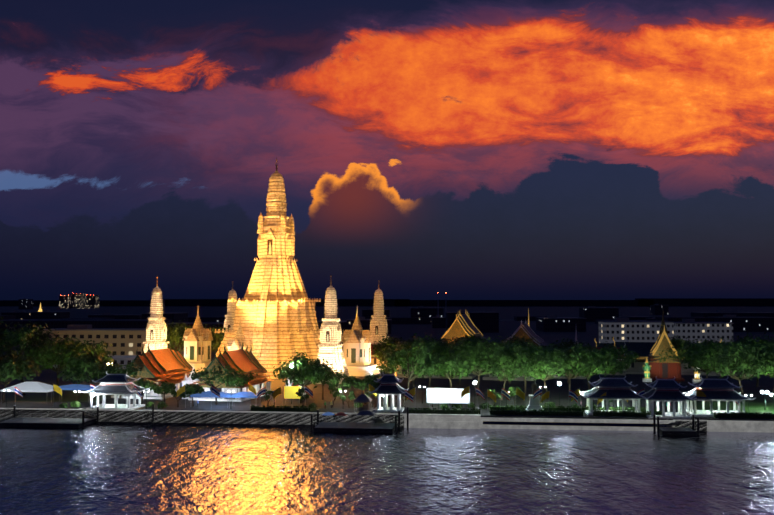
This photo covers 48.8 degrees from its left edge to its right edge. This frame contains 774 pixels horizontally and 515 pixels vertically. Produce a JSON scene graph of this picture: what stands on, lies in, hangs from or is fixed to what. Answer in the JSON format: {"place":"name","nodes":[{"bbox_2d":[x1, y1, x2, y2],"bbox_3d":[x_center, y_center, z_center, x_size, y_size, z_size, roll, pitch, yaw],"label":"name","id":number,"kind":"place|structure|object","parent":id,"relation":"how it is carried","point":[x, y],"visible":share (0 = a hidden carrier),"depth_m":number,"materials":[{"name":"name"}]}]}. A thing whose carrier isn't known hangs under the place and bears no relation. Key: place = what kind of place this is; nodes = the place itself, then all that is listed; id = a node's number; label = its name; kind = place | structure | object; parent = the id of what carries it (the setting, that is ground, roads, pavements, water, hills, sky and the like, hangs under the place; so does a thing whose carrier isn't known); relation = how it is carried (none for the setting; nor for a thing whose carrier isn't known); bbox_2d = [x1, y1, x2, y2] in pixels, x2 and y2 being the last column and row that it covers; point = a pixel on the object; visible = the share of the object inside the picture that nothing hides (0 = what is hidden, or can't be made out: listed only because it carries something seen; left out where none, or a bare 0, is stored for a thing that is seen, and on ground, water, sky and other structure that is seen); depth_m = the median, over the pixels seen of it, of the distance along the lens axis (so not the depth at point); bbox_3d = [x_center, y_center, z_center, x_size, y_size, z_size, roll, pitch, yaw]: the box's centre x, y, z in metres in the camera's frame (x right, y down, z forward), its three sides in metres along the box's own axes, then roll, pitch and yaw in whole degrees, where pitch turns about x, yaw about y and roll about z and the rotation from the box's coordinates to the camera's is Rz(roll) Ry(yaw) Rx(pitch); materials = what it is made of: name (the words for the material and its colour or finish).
{"place":"outdoors","nodes":[
{"label":"outdoors","id":0,"kind":"place"},
{"bbox_2d":[0,420,773,514],"bbox_3d":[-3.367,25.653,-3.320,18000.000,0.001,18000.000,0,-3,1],"label":"river water","id":1,"kind":"structure","parent":0,"point":[123,468],"depth_m":129.70,"materials":[{"name":"grey liquid"}]},
{"bbox_2d":[0,405,99,427],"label":"pier","id":2,"kind":"structure","parent":1,"relation":"in","point":[47,422],"depth_m":176.94,"materials":[{"name":"grey wood"}]},
{"bbox_2d":[310,409,399,432],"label":"pier","id":3,"kind":"structure","parent":1,"relation":"in","point":[379,425],"depth_m":170.46,"materials":[{"name":"grey wood"}]},
{"bbox_2d":[653,414,699,435],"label":"pier","id":4,"kind":"structure","parent":1,"relation":"in","point":[677,431],"depth_m":165.61,"materials":[{"name":"grey wood"}]},
{"bbox_2d":[0,306,773,430],"bbox_3d":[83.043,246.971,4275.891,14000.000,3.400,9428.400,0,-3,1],"label":"ground","id":5,"kind":"structure","parent":0,"point":[405,332],"depth_m":232.85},
{"bbox_2d":[1,310,32,318],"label":"building","id":6,"kind":"structure","parent":5,"relation":"on","point":[21,314],"depth_m":1042.35,"materials":[{"name":"grey"}]},
{"bbox_2d":[0,348,40,402],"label":"tree","id":7,"kind":"object","parent":5,"relation":"on","point":[12,369],"visible":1,"depth_m":197.09,"materials":[{"name":"green plant"}]},
{"bbox_2d":[19,299,32,308],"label":"tower","id":8,"kind":"structure","parent":5,"relation":"on","point":[25,303],"depth_m":2617.55,"materials":[{"name":"grey"}]},
{"bbox_2d":[1,382,59,400],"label":"tent canopy","id":9,"kind":"object","parent":5,"relation":"on","point":[32,387],"visible":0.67,"depth_m":196.04,"materials":[{"name":"white fabric"}]},
{"bbox_2d":[33,310,69,318],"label":"building","id":10,"kind":"structure","parent":5,"relation":"on","point":[45,314],"depth_m":816.12,"materials":[{"name":"grey"}]},
{"bbox_2d":[19,335,91,392],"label":"tree","id":11,"kind":"object","parent":5,"relation":"on","point":[73,348],"visible":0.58,"depth_m":217.35,"materials":[{"name":"green plant"}]},
{"bbox_2d":[59,295,70,307],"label":"tower","id":12,"kind":"structure","parent":5,"relation":"on","point":[64,301],"depth_m":3017.65,"materials":[{"name":"grey"}]},
{"bbox_2d":[71,293,85,307],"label":"building","id":13,"kind":"structure","parent":5,"relation":"on","point":[78,300],"depth_m":3017.27,"materials":[{"name":"grey"}]},
{"bbox_2d":[0,300,168,305],"bbox_3d":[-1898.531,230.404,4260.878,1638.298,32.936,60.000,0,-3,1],"label":"treeline","id":14,"kind":"object","parent":5,"relation":"on","point":[101,302],"visible":0.44,"depth_m":4221.08,"materials":[{"name":"black"}]},
{"bbox_2d":[55,340,115,383],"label":"tree","id":15,"kind":"object","parent":5,"relation":"on","point":[100,350],"visible":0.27,"depth_m":231.42,"materials":[{"name":"green plant"}]},
{"bbox_2d":[0,319,172,343],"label":"dark shed","id":16,"kind":"structure","parent":5,"relation":"on","point":[102,323],"depth_m":470.47,"materials":[{"name":"grey"}]},
{"bbox_2d":[38,325,146,354],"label":"cream office","id":17,"kind":"structure","parent":5,"relation":"on","point":[126,341],"depth_m":344.05,"materials":[{"name":"grey concrete"}]},
{"bbox_2d":[86,294,98,307],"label":"tower","id":18,"kind":"structure","parent":5,"relation":"on","point":[92,301],"depth_m":3116.87,"materials":[{"name":"grey"}]},
{"bbox_2d":[53,355,139,368],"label":"white annex","id":19,"kind":"object","parent":5,"relation":"on","point":[122,359],"depth_m":298.44,"materials":[{"name":"grey"}]},
{"bbox_2d":[80,371,150,409],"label":"pavilion","id":20,"kind":"structure","parent":5,"relation":"on","point":[116,385],"depth_m":186.22,"materials":[{"name":"grey tile"}]},
{"bbox_2d":[108,360,141,398],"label":"tree","id":21,"kind":"object","parent":5,"relation":"on","point":[130,371],"visible":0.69,"depth_m":203.53,"materials":[{"name":"green plant"}]},
{"bbox_2d":[132,377,157,403],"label":"tree","id":22,"kind":"object","parent":5,"relation":"on","point":[141,382],"visible":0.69,"depth_m":193.90,"materials":[{"name":"green plant"}]},
{"bbox_2d":[111,341,192,398],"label":"temple hall","id":23,"kind":"structure","parent":5,"relation":"on","point":[159,366],"depth_m":211.12,"materials":[{"name":"orange tile"}]},
{"bbox_2d":[143,277,168,352],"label":"temple tower","id":24,"kind":"structure","parent":5,"relation":"on","point":[156,333],"depth_m":260.00,"materials":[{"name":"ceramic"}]},
{"bbox_2d":[152,381,175,402],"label":"tree","id":25,"kind":"object","parent":5,"relation":"on","point":[166,387],"visible":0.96,"depth_m":194.35,"materials":[{"name":"green plant"}]},
{"bbox_2d":[141,310,188,321],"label":"building","id":26,"kind":"structure","parent":5,"relation":"on","point":[177,316],"depth_m":579.43,"materials":[{"name":"grey"}]},
{"bbox_2d":[165,319,206,351],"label":"tree","id":27,"kind":"object","parent":5,"relation":"on","point":[174,335],"visible":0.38,"depth_m":294.94,"materials":[{"name":"green plant"}]},
{"bbox_2d":[182,363,200,398],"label":"gate crown","id":28,"kind":"object","parent":5,"relation":"on","point":[186,380],"visible":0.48,"depth_m":205.84,"materials":[{"name":"white"}]},
{"bbox_2d":[180,383,204,406],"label":"tree","id":29,"kind":"object","parent":5,"relation":"on","point":[192,388],"visible":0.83,"depth_m":189.67,"materials":[{"name":"green plant"}]},
{"bbox_2d":[166,322,223,347],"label":"building","id":30,"kind":"structure","parent":5,"relation":"on","point":[212,324],"depth_m":428.85,"materials":[{"name":"grey"}]},
{"bbox_2d":[182,308,212,371],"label":"mondop","id":31,"kind":"structure","parent":5,"relation":"on","point":[197,339],"depth_m":285.15,"materials":[{"name":"white"}]},
{"bbox_2d":[188,317,225,321],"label":"building","id":32,"kind":"structure","parent":5,"relation":"on","point":[210,319],"depth_m":943.06,"materials":[{"name":"grey"}]},
{"bbox_2d":[190,391,232,405],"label":"blue tent","id":33,"kind":"object","parent":5,"relation":"on","point":[211,394],"visible":0.81,"depth_m":188.97,"materials":[{"name":"blue fabric"}]},
{"bbox_2d":[189,362,242,404],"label":"tree","id":34,"kind":"object","parent":5,"relation":"on","point":[218,374],"visible":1,"depth_m":194.11,"materials":[{"name":"green plant"}]},
{"bbox_2d":[204,324,228,360],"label":"tree","id":35,"kind":"object","parent":5,"relation":"on","point":[218,337],"depth_m":299.83,"materials":[{"name":"green plant"}]},
{"bbox_2d":[223,281,236,336],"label":"temple tower","id":36,"kind":"structure","parent":5,"relation":"on","point":[230,316],"depth_m":314.52,"materials":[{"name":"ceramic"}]},
{"bbox_2d":[188,342,274,401],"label":"temple building","id":37,"kind":"structure","parent":5,"relation":"on","point":[245,360],"depth_m":206.78,"materials":[{"name":"orange tile"}]},
{"bbox_2d":[217,369,257,398],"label":"tree","id":38,"kind":"object","parent":5,"relation":"on","point":[245,379],"visible":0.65,"depth_m":199.79,"materials":[{"name":"green plant"}]},
{"bbox_2d":[225,320,254,352],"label":"mondop","id":39,"kind":"structure","parent":5,"relation":"on","point":[235,343],"depth_m":252.40,"materials":[{"name":"white"}]},
{"bbox_2d":[229,392,256,407],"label":"blue tent","id":40,"kind":"object","parent":5,"relation":"on","point":[244,395],"visible":0.75,"depth_m":188.13,"materials":[{"name":"blue fabric"}]},
{"bbox_2d":[214,159,321,378],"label":"temple tower","id":41,"kind":"structure","parent":5,"relation":"on","point":[275,312],"depth_m":274.92,"materials":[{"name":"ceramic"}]},
{"bbox_2d":[163,299,409,306],"bbox_3d":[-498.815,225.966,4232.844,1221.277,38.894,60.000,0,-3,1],"label":"treeline","id":42,"kind":"object","parent":5,"relation":"on","point":[224,302],"visible":0.36,"depth_m":4199.45,"materials":[{"name":"black"}]},
{"bbox_2d":[284,386,300,403],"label":"yellow sign","id":43,"kind":"object","parent":5,"relation":"on","point":[290,392],"visible":0.93,"depth_m":195.65,"materials":[{"name":"yellow"}]},
{"bbox_2d":[273,350,331,402],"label":"tree","id":44,"kind":"object","parent":5,"relation":"on","point":[312,371],"visible":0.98,"depth_m":194.78,"materials":[{"name":"green plant"}]},
{"bbox_2d":[310,364,338,399],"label":"tree","id":45,"kind":"object","parent":5,"relation":"on","point":[326,379],"visible":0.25,"depth_m":204.30,"materials":[{"name":"green plant"}]},
{"bbox_2d":[315,276,348,383],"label":"temple tower","id":46,"kind":"structure","parent":5,"relation":"on","point":[330,350],"depth_m":246.09,"materials":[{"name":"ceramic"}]},
{"bbox_2d":[327,370,358,404],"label":"tree","id":47,"kind":"object","parent":5,"relation":"on","point":[345,382],"visible":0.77,"depth_m":193.42,"materials":[{"name":"green plant"}]},
{"bbox_2d":[341,308,379,375],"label":"mondop","id":48,"kind":"structure","parent":5,"relation":"on","point":[356,340],"depth_m":271.44,"materials":[{"name":"white"}]},
{"bbox_2d":[353,394,371,402],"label":"pavilion roof","id":49,"kind":"structure","parent":5,"relation":"on","point":[362,398],"depth_m":181.53,"materials":[{"name":"grey"}]},
{"bbox_2d":[349,373,380,403],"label":"tree","id":50,"kind":"object","parent":5,"relation":"on","point":[369,379],"visible":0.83,"depth_m":193.30,"materials":[{"name":"green plant"}]},
{"bbox_2d":[347,317,391,333],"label":"building","id":51,"kind":"structure","parent":5,"relation":"on","point":[365,323],"depth_m":616.03,"materials":[{"name":"grey"}]},
{"bbox_2d":[362,308,389,318],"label":"block","id":52,"kind":"structure","parent":5,"relation":"on","point":[367,313],"depth_m":1096.26,"materials":[{"name":"grey"}]},
{"bbox_2d":[370,280,388,343],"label":"temple tower","id":53,"kind":"structure","parent":5,"relation":"on","point":[378,326],"depth_m":300.92,"materials":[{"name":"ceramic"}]},
{"bbox_2d":[370,344,390,369],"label":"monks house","id":54,"kind":"structure","parent":5,"relation":"on","point":[374,360],"depth_m":293.87,"materials":[{"name":"beige"}]},
{"bbox_2d":[0,408,773,432],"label":"embankment wall","id":55,"kind":"structure","parent":5,"relation":"on","point":[457,421],"depth_m":173.04,"materials":[{"name":"concrete"}]},
{"bbox_2d":[368,372,408,411],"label":"pavilion","id":56,"kind":"structure","parent":5,"relation":"on","point":[390,385],"depth_m":182.14,"materials":[{"name":"grey tile"}]},
{"bbox_2d":[372,333,404,375],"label":"tree","id":57,"kind":"object","parent":5,"relation":"on","point":[379,350],"visible":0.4,"depth_m":257.80,"materials":[{"name":"green plant"}]},
{"bbox_2d":[376,338,439,400],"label":"tree","id":58,"kind":"object","parent":5,"relation":"on","point":[411,350],"visible":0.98,"depth_m":201.50,"materials":[{"name":"green plant"}]},
{"bbox_2d":[386,317,431,323],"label":"building","id":59,"kind":"structure","parent":5,"relation":"on","point":[402,320],"depth_m":886.63,"materials":[{"name":"grey"}]},
{"bbox_2d":[396,333,455,387],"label":"tree","id":60,"kind":"object","parent":5,"relation":"on","point":[424,341],"visible":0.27,"depth_m":209.35,"materials":[{"name":"green plant"}]},
{"bbox_2d":[411,306,443,317],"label":"block","id":61,"kind":"structure","parent":5,"relation":"on","point":[419,312],"depth_m":895.50,"materials":[{"name":"grey"}]},
{"bbox_2d":[432,292,445,327],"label":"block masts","id":62,"kind":"object","parent":5,"relation":"on","point":[438,321],"visible":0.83,"depth_m":755.19,"materials":[{"name":"grey"}]},
{"bbox_2d":[426,388,469,408],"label":"billboard","id":63,"kind":"object","parent":5,"relation":"on","point":[448,396],"visible":0.79,"depth_m":185.89,"materials":[{"name":"white"}]},
{"bbox_2d":[418,340,484,387],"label":"tree","id":64,"kind":"object","parent":5,"relation":"on","point":[450,366],"visible":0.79,"depth_m":202.04,"materials":[{"name":"green plant"}]},
{"bbox_2d":[437,336,482,383],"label":"tree","id":65,"kind":"object","parent":5,"relation":"on","point":[449,340],"visible":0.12,"depth_m":242.01,"materials":[{"name":"green plant"}]},
{"bbox_2d":[441,311,487,347],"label":"temple roof","id":66,"kind":"structure","parent":5,"relation":"on","point":[462,325],"depth_m":321.67,"materials":[{"name":"orange"}]},
{"bbox_2d":[445,310,498,332],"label":"building","id":67,"kind":"structure","parent":5,"relation":"on","point":[485,322],"depth_m":647.88,"materials":[{"name":"grey"}]},
{"bbox_2d":[457,333,506,395],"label":"tree","id":68,"kind":"object","parent":5,"relation":"on","point":[479,344],"visible":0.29,"depth_m":210.29,"materials":[{"name":"green plant"}]},
{"bbox_2d":[475,340,537,399],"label":"tree","id":69,"kind":"object","parent":5,"relation":"on","point":[519,366],"visible":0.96,"depth_m":201.48,"materials":[{"name":"green plant"}]},
{"bbox_2d":[251,405,773,418],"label":"garden hedges","id":70,"kind":"object","parent":5,"relation":"on","point":[561,410],"visible":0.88,"depth_m":177.14,"materials":[{"name":"green plant"}]},
{"bbox_2d":[394,300,653,306],"bbox_3d":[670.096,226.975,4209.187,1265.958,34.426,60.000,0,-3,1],"label":"treeline","id":71,"kind":"object","parent":5,"relation":"on","point":[529,303],"visible":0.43,"depth_m":4178.77,"materials":[{"name":"black"}]},
{"bbox_2d":[503,320,547,348],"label":"temple roof","id":72,"kind":"structure","parent":5,"relation":"on","point":[525,331],"depth_m":304.20,"materials":[{"name":"beige"}]},
{"bbox_2d":[503,336,555,395],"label":"tree","id":73,"kind":"object","parent":5,"relation":"on","point":[522,343],"visible":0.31,"depth_m":210.21,"materials":[{"name":"green plant"}]},
{"bbox_2d":[512,343,579,398],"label":"tree","id":74,"kind":"object","parent":5,"relation":"on","point":[550,368],"visible":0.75,"depth_m":202.35,"materials":[{"name":"green plant"}]},
{"bbox_2d":[535,315,586,331],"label":"building","id":75,"kind":"structure","parent":5,"relation":"on","point":[551,323],"depth_m":665.90,"materials":[{"name":"grey"}]},
{"bbox_2d":[542,338,594,382],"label":"tree","id":76,"kind":"object","parent":5,"relation":"on","point":[570,342],"visible":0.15,"depth_m":244.50,"materials":[{"name":"green plant"}]},
{"bbox_2d":[543,344,597,389],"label":"tree","id":77,"kind":"object","parent":5,"relation":"on","point":[585,362],"visible":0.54,"depth_m":208.43,"materials":[{"name":"green plant"}]},
{"bbox_2d":[568,347,616,389],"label":"tree","id":78,"kind":"object","parent":5,"relation":"on","point":[602,365],"visible":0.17,"depth_m":214.21,"materials":[{"name":"green plant"}]},
{"bbox_2d":[579,306,618,321],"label":"block","id":79,"kind":"structure","parent":5,"relation":"on","point":[591,313],"depth_m":991.10,"materials":[{"name":"grey"}]},
{"bbox_2d":[592,341,640,377],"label":"tree","id":80,"kind":"object","parent":5,"relation":"on","point":[618,364],"visible":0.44,"depth_m":223.73,"materials":[{"name":"green plant"}]},
{"bbox_2d":[597,317,674,342],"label":"apartments","id":81,"kind":"structure","parent":5,"relation":"on","point":[621,329],"depth_m":424.24,"materials":[{"name":"grey concrete"}]},
{"bbox_2d":[642,358,651,381],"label":"guardian statue","id":82,"kind":"object","parent":5,"relation":"on","point":[646,368],"visible":1,"depth_m":249.08,"materials":[{"name":"green"}]},
{"bbox_2d":[650,304,668,314],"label":"building","id":83,"kind":"structure","parent":5,"relation":"on","point":[656,309],"depth_m":1486.03,"materials":[{"name":"grey"}]},
{"bbox_2d":[647,312,683,380],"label":"temple pavilion","id":84,"kind":"structure","parent":5,"relation":"on","point":[667,368],"depth_m":252.85,"materials":[{"name":"gold"}]},
{"bbox_2d":[636,376,696,418],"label":"pavilion","id":85,"kind":"structure","parent":5,"relation":"on","point":[667,390],"depth_m":172.72,"materials":[{"name":"grey tile"}]},
{"bbox_2d":[594,337,744,375],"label":"building","id":86,"kind":"structure","parent":5,"relation":"on","point":[643,349],"depth_m":278.33,"materials":[{"name":"black"}]},
{"bbox_2d":[654,335,698,373],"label":"tree","id":87,"kind":"object","parent":5,"relation":"on","point":[680,343],"visible":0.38,"depth_m":254.45,"materials":[{"name":"green plant"}]},
{"bbox_2d":[655,317,713,321],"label":"building","id":88,"kind":"structure","parent":5,"relation":"on","point":[697,319],"depth_m":577.40,"materials":[{"name":"grey"}]},
{"bbox_2d":[678,339,723,378],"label":"tree","id":89,"kind":"object","parent":5,"relation":"on","point":[687,356],"visible":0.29,"depth_m":226.87,"materials":[{"name":"green plant"}]},
{"bbox_2d":[674,319,733,342],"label":"apartments","id":90,"kind":"structure","parent":5,"relation":"on","point":[691,329],"depth_m":438.36,"materials":[{"name":"grey concrete"}]},
{"bbox_2d":[635,298,773,306],"bbox_3d":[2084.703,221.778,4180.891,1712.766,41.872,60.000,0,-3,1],"label":"treeline","id":91,"kind":"object","parent":5,"relation":"on","point":[719,302],"visible":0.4,"depth_m":4160.90,"materials":[{"name":"black"}]},
{"bbox_2d":[683,376,755,416],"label":"pavilion","id":92,"kind":"structure","parent":5,"relation":"on","point":[718,390],"depth_m":175.51,"materials":[{"name":"grey tile"}]},
{"bbox_2d":[690,337,751,378],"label":"tree","id":93,"kind":"object","parent":5,"relation":"on","point":[700,356],"visible":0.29,"depth_m":220.21,"materials":[{"name":"green plant"}]},
{"bbox_2d":[704,337,773,395],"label":"tree","id":94,"kind":"object","parent":5,"relation":"on","point":[727,361],"visible":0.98,"depth_m":199.61,"materials":[{"name":"green plant"}]},
{"bbox_2d":[714,315,773,331],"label":"building","id":95,"kind":"structure","parent":5,"relation":"on","point":[753,324],"depth_m":663.33,"materials":[{"name":"grey"}]},
{"bbox_2d":[725,332,773,386],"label":"tree","id":96,"kind":"object","parent":5,"relation":"on","point":[744,340],"visible":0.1,"depth_m":235.58,"materials":[{"name":"green plant"}]},
{"bbox_2d":[741,332,773,398],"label":"tree","id":97,"kind":"object","parent":5,"relation":"on","point":[769,345],"visible":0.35,"depth_m":206.69,"materials":[{"name":"green plant"}]},
{"bbox_2d":[761,345,773,377],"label":"tree","id":98,"kind":"object","parent":5,"relation":"on","point":[771,358],"visible":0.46,"depth_m":199.62,"materials":[{"name":"green plant"}]},
{"bbox_2d":[0,389,773,414],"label":"garden lawn","id":99,"kind":"structure","parent":0,"point":[69,396],"depth_m":204.21,"materials":[{"name":"green plant"}]},
{"bbox_2d":[0,317,65,394],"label":"tree","id":100,"kind":"object","parent":99,"relation":"on","point":[16,337],"visible":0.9,"depth_m":212.65,"materials":[{"name":"green plant"}]},
{"bbox_2d":[51,384,96,402],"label":"blue tent","id":101,"kind":"object","parent":99,"relation":"on","point":[75,387],"visible":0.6,"depth_m":198.07,"materials":[{"name":"blue fabric"}]},
{"bbox_2d":[57,350,122,398],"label":"tree","id":102,"kind":"object","parent":99,"relation":"on","point":[92,365],"visible":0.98,"depth_m":200.62,"materials":[{"name":"green plant"}]},
{"bbox_2d":[526,380,543,410],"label":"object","id":103,"kind":"structure","parent":99,"relation":"on","point":[534,404],"depth_m":181.11,"materials":[{"name":"white stone"}]},
{"bbox_2d":[580,375,643,414],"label":"pavilion","id":104,"kind":"structure","parent":99,"relation":"on","point":[611,387],"depth_m":177.58,"materials":[{"name":"grey tile"}]},
{"bbox_2d":[0,0,773,299],"label":"sky","id":105,"kind":"structure","parent":0,"point":[462,149],"materials":[{"name":"purple"}]},
{"bbox_2d":[415,371,475,378],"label":"monks house","id":106,"kind":"structure","parent":0,"point":[471,376],"depth_m":260.19,"materials":[{"name":"beige"}]},
{"bbox_2d":[483,371,536,380],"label":"monks house","id":107,"kind":"structure","parent":0,"point":[491,377],"depth_m":254.47,"materials":[{"name":"beige"}]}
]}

